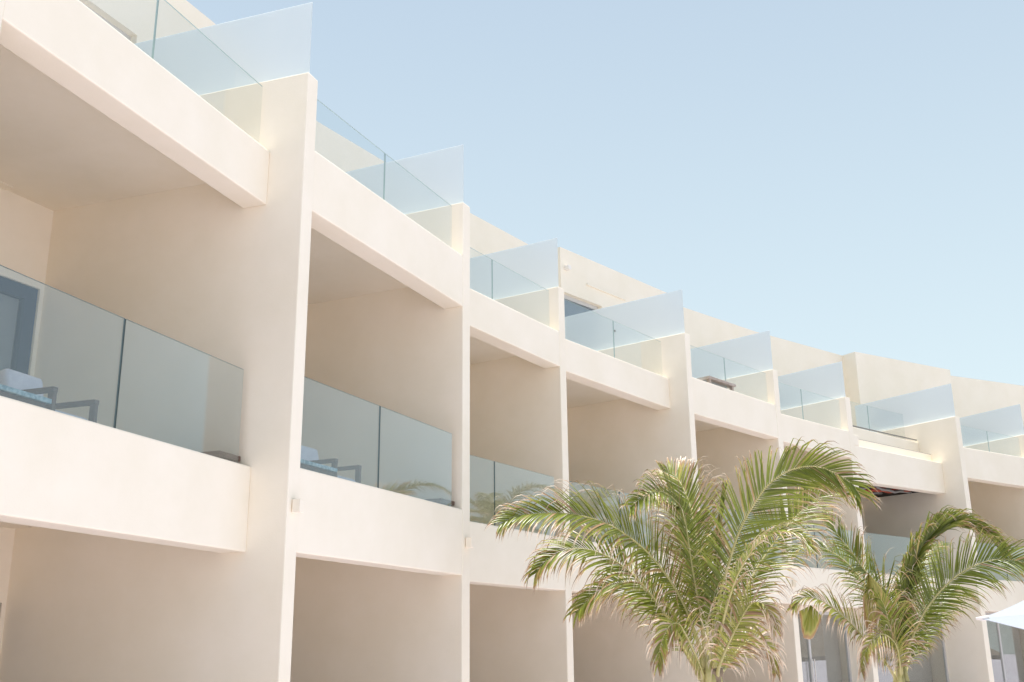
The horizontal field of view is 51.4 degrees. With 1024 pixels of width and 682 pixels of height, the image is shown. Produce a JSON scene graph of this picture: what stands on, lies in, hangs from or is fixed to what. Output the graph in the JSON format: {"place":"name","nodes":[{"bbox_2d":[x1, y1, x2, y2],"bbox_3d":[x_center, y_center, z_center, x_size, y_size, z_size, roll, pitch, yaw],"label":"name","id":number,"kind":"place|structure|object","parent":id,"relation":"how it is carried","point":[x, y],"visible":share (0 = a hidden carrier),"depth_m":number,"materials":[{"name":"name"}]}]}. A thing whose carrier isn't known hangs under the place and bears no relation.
{"place":"outdoors","nodes":[
{"label":"outdoors","id":0,"kind":"place"},
{"bbox_2d":[201,450,240,461],"bbox_3d":[-3.186,1.278,10.052,1.200,0.350,0.340,-6,-17,19],"label":"bench","id":1,"kind":"object","parent":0,"point":[226,456],"visible":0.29,"depth_m":9.83,"materials":[{"name":"brown wood"}]},
{"bbox_2d":[424,498,454,505],"bbox_3d":[-1.322,2.188,13.201,1.200,0.350,0.340,-8,-18,24],"label":"bench","id":2,"kind":"object","parent":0,"point":[444,501],"visible":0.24,"depth_m":12.93,"materials":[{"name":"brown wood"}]},
{"bbox_2d":[0,0,1023,681],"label":"hotel building","id":3,"kind":"structure","parent":0,"point":[216,236],"depth_m":12.45,"materials":[{"name":"paint"}]},
{"bbox_2d":[0,276,37,374],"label":"balcony door","id":4,"kind":"structure","parent":3,"relation":"in","point":[18,301],"depth_m":11.19,"materials":[{"name":"blue"}]},
{"bbox_2d":[0,384,51,407],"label":"glass table","id":5,"kind":"object","parent":3,"relation":"on","point":[23,396],"visible":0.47,"depth_m":8.16,"materials":[{"name":"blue glass"}]},
{"bbox_2d":[0,369,98,422],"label":"armchair","id":6,"kind":"object","parent":3,"relation":"on","point":[20,381],"visible":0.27,"depth_m":8.97,"materials":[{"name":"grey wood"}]},
{"bbox_2d":[79,0,130,40],"bbox_3d":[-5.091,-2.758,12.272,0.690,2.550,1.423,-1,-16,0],"label":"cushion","id":7,"kind":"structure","parent":3,"relation":"in","point":[128,37],"depth_m":13.02,"materials":[{"name":"white fabric"}]},
{"bbox_2d":[300,459,336,475],"bbox_3d":[-2.392,1.518,11.158,0.520,0.500,1.200,-8,-18,23],"label":"glass table","id":8,"kind":"object","parent":3,"relation":"on","point":[316,467],"visible":0.18,"depth_m":11.33,"materials":[{"name":"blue glass"}]},
{"bbox_2d":[301,445,361,482],"bbox_3d":[-2.163,1.613,12.142,0.693,0.871,0.545,-8,-18,23],"label":"armchair","id":9,"kind":"object","parent":3,"relation":"on","point":[309,454],"visible":0.26,"depth_m":12.24,"materials":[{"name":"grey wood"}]},
{"bbox_2d":[564,294,597,316],"bbox_3d":[1.456,0.335,22.988,0.110,2.550,1.350,-15,-21,39],"label":"terrace door","id":10,"kind":"structure","parent":3,"relation":"in","point":[570,308],"depth_m":23.25,"materials":[{"name":"clear glass"}]},
{"bbox_2d":[696,376,735,390],"bbox_3d":[3.981,0.962,21.339,0.600,0.260,1.000,-15,-22,40],"label":"terrace table","id":11,"kind":"object","parent":3,"relation":"on","point":[716,381],"visible":0.48,"depth_m":21.17,"materials":[{"name":"brown wood"}]},
{"bbox_2d":[187,0,1023,385],"label":"sky","id":12,"kind":"structure","parent":0,"point":[840,177],"materials":[{"name":"blue"}]},
{"bbox_2d":[485,436,880,681],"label":"palm tree","id":13,"kind":"object","parent":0,"point":[689,519],"visible":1,"depth_m":12.53,"materials":[{"name":"green plant"}]},
{"bbox_2d":[783,505,1023,681],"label":"palm tree","id":14,"kind":"object","parent":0,"point":[903,635],"visible":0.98,"depth_m":16.18,"materials":[{"name":"green plant"}]},
{"bbox_2d":[976,600,1023,629],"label":"parasol","id":15,"kind":"object","parent":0,"point":[1012,616],"visible":1,"depth_m":12.55,"materials":[{"name":"white fabric"}]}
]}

